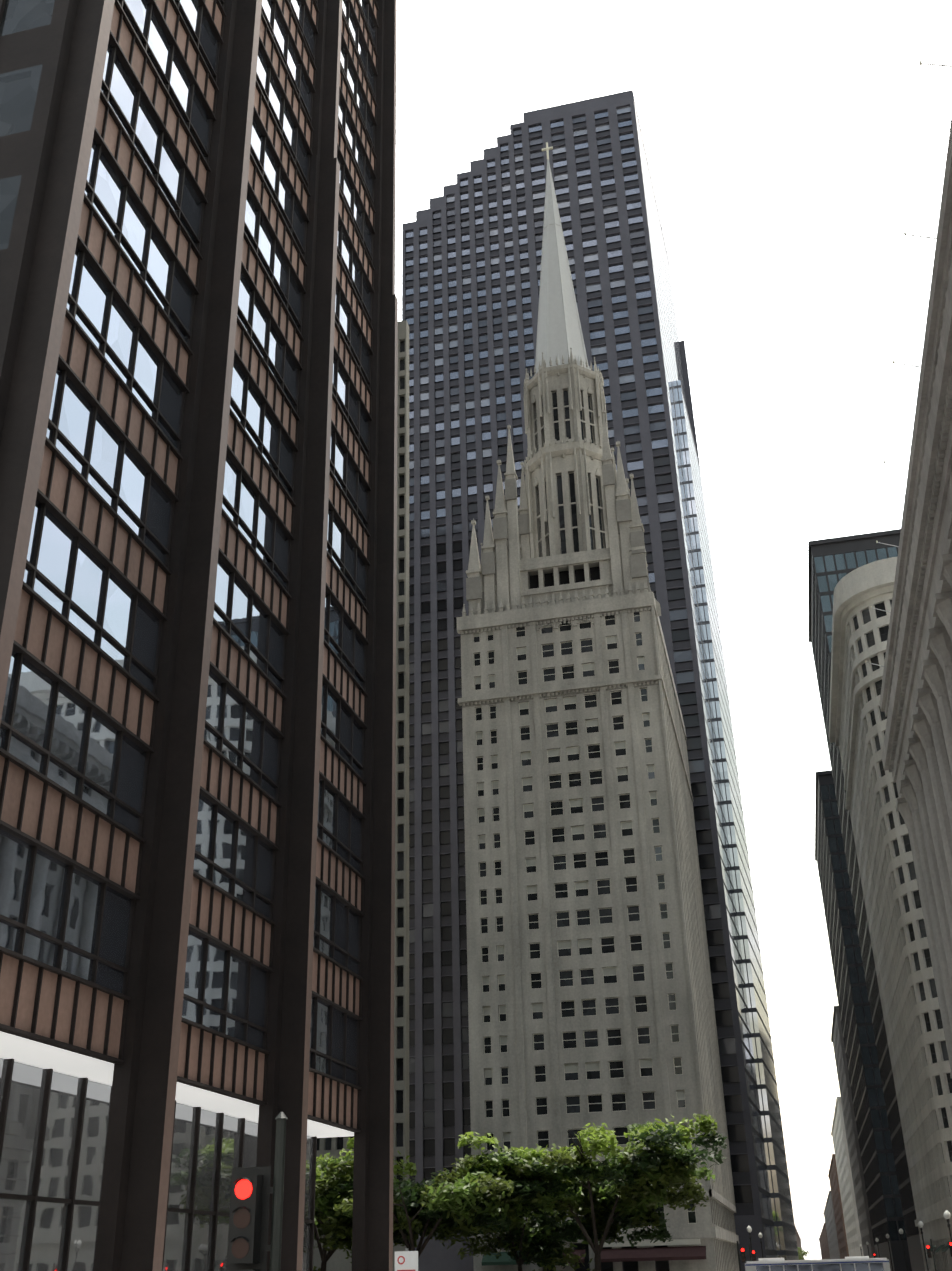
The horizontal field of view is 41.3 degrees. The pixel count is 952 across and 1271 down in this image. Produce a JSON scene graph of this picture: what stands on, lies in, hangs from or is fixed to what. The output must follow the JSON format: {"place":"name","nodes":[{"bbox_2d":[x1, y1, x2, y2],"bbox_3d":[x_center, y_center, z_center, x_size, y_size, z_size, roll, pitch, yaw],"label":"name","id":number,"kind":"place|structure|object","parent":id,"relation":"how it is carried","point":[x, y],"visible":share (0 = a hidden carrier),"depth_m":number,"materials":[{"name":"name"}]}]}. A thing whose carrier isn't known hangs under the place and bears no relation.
{"place":"outdoors","nodes":[
{"label":"outdoors","id":0,"kind":"place"},
{"bbox_2d":[395,0,951,1259],"label":"sky","id":1,"kind":"structure","parent":0,"point":[792,147],"materials":[{"name":"white"}]},
{"label":"cross streets","id":2,"kind":"structure","parent":0,"visible":0},
{"bbox_2d":[745,1256,890,1270],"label":"bus","id":3,"kind":"object","parent":2,"relation":"on","point":[858,1263],"visible":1,"depth_m":109.26,"materials":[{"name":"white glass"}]},
{"label":"ground","id":4,"kind":"structure","parent":0,"visible":0},
{"bbox_2d":[0,0,397,1270],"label":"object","id":5,"kind":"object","parent":4,"relation":"on","point":[198,434],"visible":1,"depth_m":60.55,"materials":[{"name":"brown glass"}]},
{"bbox_2d":[313,1206,322,1270],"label":"plaza tree","id":6,"kind":"object","parent":4,"relation":"on","point":[315,1267],"depth_m":102.24,"materials":[{"name":"green plant"}]},
{"bbox_2d":[313,320,408,1270],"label":"building","id":7,"kind":"structure","parent":4,"relation":"on","point":[334,1147],"depth_m":157.05,"materials":[{"name":"concrete"}]},
{"bbox_2d":[314,1137,446,1270],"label":"plaza tree","id":8,"kind":"object","parent":4,"relation":"on","point":[325,1226],"visible":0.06,"depth_m":101.87,"materials":[{"name":"green plant"}]},
{"bbox_2d":[315,1146,534,1257],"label":"plaza tree","id":9,"kind":"object","parent":4,"relation":"on","point":[441,1200],"visible":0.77,"depth_m":96.00,"materials":[{"name":"green plant"}]},
{"bbox_2d":[432,1207,606,1270],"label":"plaza tree","id":10,"kind":"object","parent":4,"relation":"on","point":[539,1244],"visible":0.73,"depth_m":101.66,"materials":[{"name":"green plant"}]},
{"bbox_2d":[451,1110,726,1270],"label":"plaza tree","id":11,"kind":"object","parent":4,"relation":"on","point":[661,1157],"visible":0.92,"depth_m":95.39,"materials":[{"name":"green plant"}]},
{"bbox_2d":[456,142,738,1270],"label":"church tower skyscraper","id":12,"kind":"structure","parent":4,"relation":"on","point":[590,996],"depth_m":148.12,"materials":[{"name":"stone"}]},
{"bbox_2d":[482,1239,948,1265],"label":"shopfront awnings","id":13,"kind":"object","parent":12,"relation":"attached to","point":[655,1254],"visible":0.65,"depth_m":124.96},
{"bbox_2d":[402,90,798,1270],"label":"skyscraper","id":14,"kind":"structure","parent":4,"relation":"on","point":[472,238],"depth_m":238.50,"materials":[{"name":"glass"}]},
{"bbox_2d":[795,1227,802,1258],"bbox_3d":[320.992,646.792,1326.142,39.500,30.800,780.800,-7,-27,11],"label":"building","id":15,"kind":"structure","parent":4,"relation":"on","point":[798,1239],"depth_m":1239.61,"materials":[{"name":"concrete"}]},
{"bbox_2d":[799,1251,809,1259],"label":"street tree","id":16,"kind":"object","parent":4,"relation":"on","point":[804,1253],"visible":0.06,"depth_m":254.16,"materials":[{"name":"green plant"}]},
{"bbox_2d":[819,1223,829,1258],"bbox_3d":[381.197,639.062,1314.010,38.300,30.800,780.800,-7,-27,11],"label":"building","id":17,"kind":"structure","parent":4,"relation":"on","point":[824,1247],"depth_m":1169.63,"materials":[{"name":"brick"}]},
{"bbox_2d":[823,1191,839,1258],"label":"block","id":18,"kind":"structure","parent":4,"relation":"on","point":[831,1231],"depth_m":752.05,"materials":[{"name":"grey stone"}]},
{"bbox_2d":[828,1154,848,1258],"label":"block","id":19,"kind":"structure","parent":4,"relation":"on","point":[838,1213],"depth_m":552.73,"materials":[{"name":"brick"}]},
{"bbox_2d":[831,1097,863,1256],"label":"block","id":20,"kind":"structure","parent":4,"relation":"on","point":[847,1194],"depth_m":414.38,"materials":[{"name":"beige concrete"}]},
{"bbox_2d":[831,1006,875,1257],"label":"block","id":21,"kind":"structure","parent":4,"relation":"on","point":[837,1040],"depth_m":329.85,"materials":[{"name":"grey concrete"}]},
{"bbox_2d":[815,770,911,1270],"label":"glass slab","id":22,"kind":"structure","parent":4,"relation":"on","point":[880,1178],"depth_m":268.02,"materials":[{"name":"black glass"}]},
{"bbox_2d":[808,529,924,1270],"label":"glass box","id":23,"kind":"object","parent":4,"relation":"on","point":[832,562],"visible":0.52,"depth_m":223.57,"materials":[{"name":"glass"}]},
{"bbox_2d":[829,557,951,1270],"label":"building","id":24,"kind":"structure","parent":4,"relation":"on","point":[920,1063],"depth_m":162.00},
{"bbox_2d":[880,116,951,1078],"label":"city hall","id":25,"kind":"structure","parent":4,"relation":"on","point":[916,699],"depth_m":88.87,"materials":[{"name":"stone"}]},
{"bbox_2d":[865,61,951,666],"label":"city hall flagpoles","id":26,"kind":"object","parent":25,"relation":"on","point":[905,234],"visible":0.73,"depth_m":76.45,"materials":[{"name":"metal"}]},
{"bbox_3d":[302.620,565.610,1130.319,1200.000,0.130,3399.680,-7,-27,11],"label":"paved sidewalks","id":27,"kind":"structure","parent":0,"visible":0},
{"bbox_2d":[222,1112,287,1270],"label":"traffic signal","id":28,"kind":"object","parent":27,"relation":"on","point":[249,1247],"visible":1,"depth_m":17.96,"materials":[{"name":"red"}]},
{"bbox_2d":[395,1248,417,1270],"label":"sign","id":29,"kind":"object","parent":27,"relation":"on","point":[406,1260],"visible":1,"depth_m":23.86,"materials":[{"name":"metal"}]},
{"bbox_2d":[736,1241,745,1270],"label":"traffic signal","id":30,"kind":"object","parent":27,"relation":"on","point":[743,1255],"visible":1,"depth_m":102.89,"materials":[{"name":"red"}]},
{"bbox_2d":[747,1225,752,1260],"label":"lamp post","id":31,"kind":"object","parent":27,"relation":"on","point":[749,1229],"visible":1,"depth_m":129.71,"materials":[{"name":"black metal"}]},
{"bbox_2d":[748,1244,755,1260],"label":"traffic signal","id":32,"kind":"object","parent":27,"relation":"on","point":[753,1256],"visible":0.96,"depth_m":122.54,"materials":[{"name":"red"}]},
{"bbox_2d":[758,1233,763,1257],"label":"lamp post","id":33,"kind":"object","parent":27,"relation":"on","point":[760,1235],"visible":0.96,"depth_m":158.42,"materials":[{"name":"black metal"}]},
{"bbox_2d":[886,1234,892,1270],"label":"lamp post","id":34,"kind":"object","parent":27,"relation":"on","point":[887,1236],"visible":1,"depth_m":184.57,"materials":[{"name":"black metal"}]},
{"bbox_2d":[899,1228,907,1270],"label":"lamp post","id":35,"kind":"object","parent":27,"relation":"on","point":[901,1231],"visible":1,"depth_m":156.74,"materials":[{"name":"black metal"}]},
{"bbox_2d":[918,1221,928,1270],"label":"lamp post","id":36,"kind":"object","parent":27,"relation":"on","point":[920,1224],"visible":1,"depth_m":128.87,"materials":[{"name":"black metal"}]},
{"bbox_2d":[926,1239,936,1270],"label":"traffic signal","id":37,"kind":"object","parent":27,"relation":"on","point":[929,1251],"visible":1,"depth_m":119.23,"materials":[{"name":"red"}]},
{"bbox_2d":[943,1210,951,1240],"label":"lamp post","id":38,"kind":"object","parent":27,"relation":"on","point":[947,1215],"visible":1,"depth_m":103.74,"materials":[{"name":"black metal"}]},
{"bbox_2d":[948,1241,951,1256],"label":"traffic signal","id":39,"kind":"object","parent":27,"relation":"on","point":[950,1244],"visible":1,"depth_m":99.78,"materials":[{"name":"red"}]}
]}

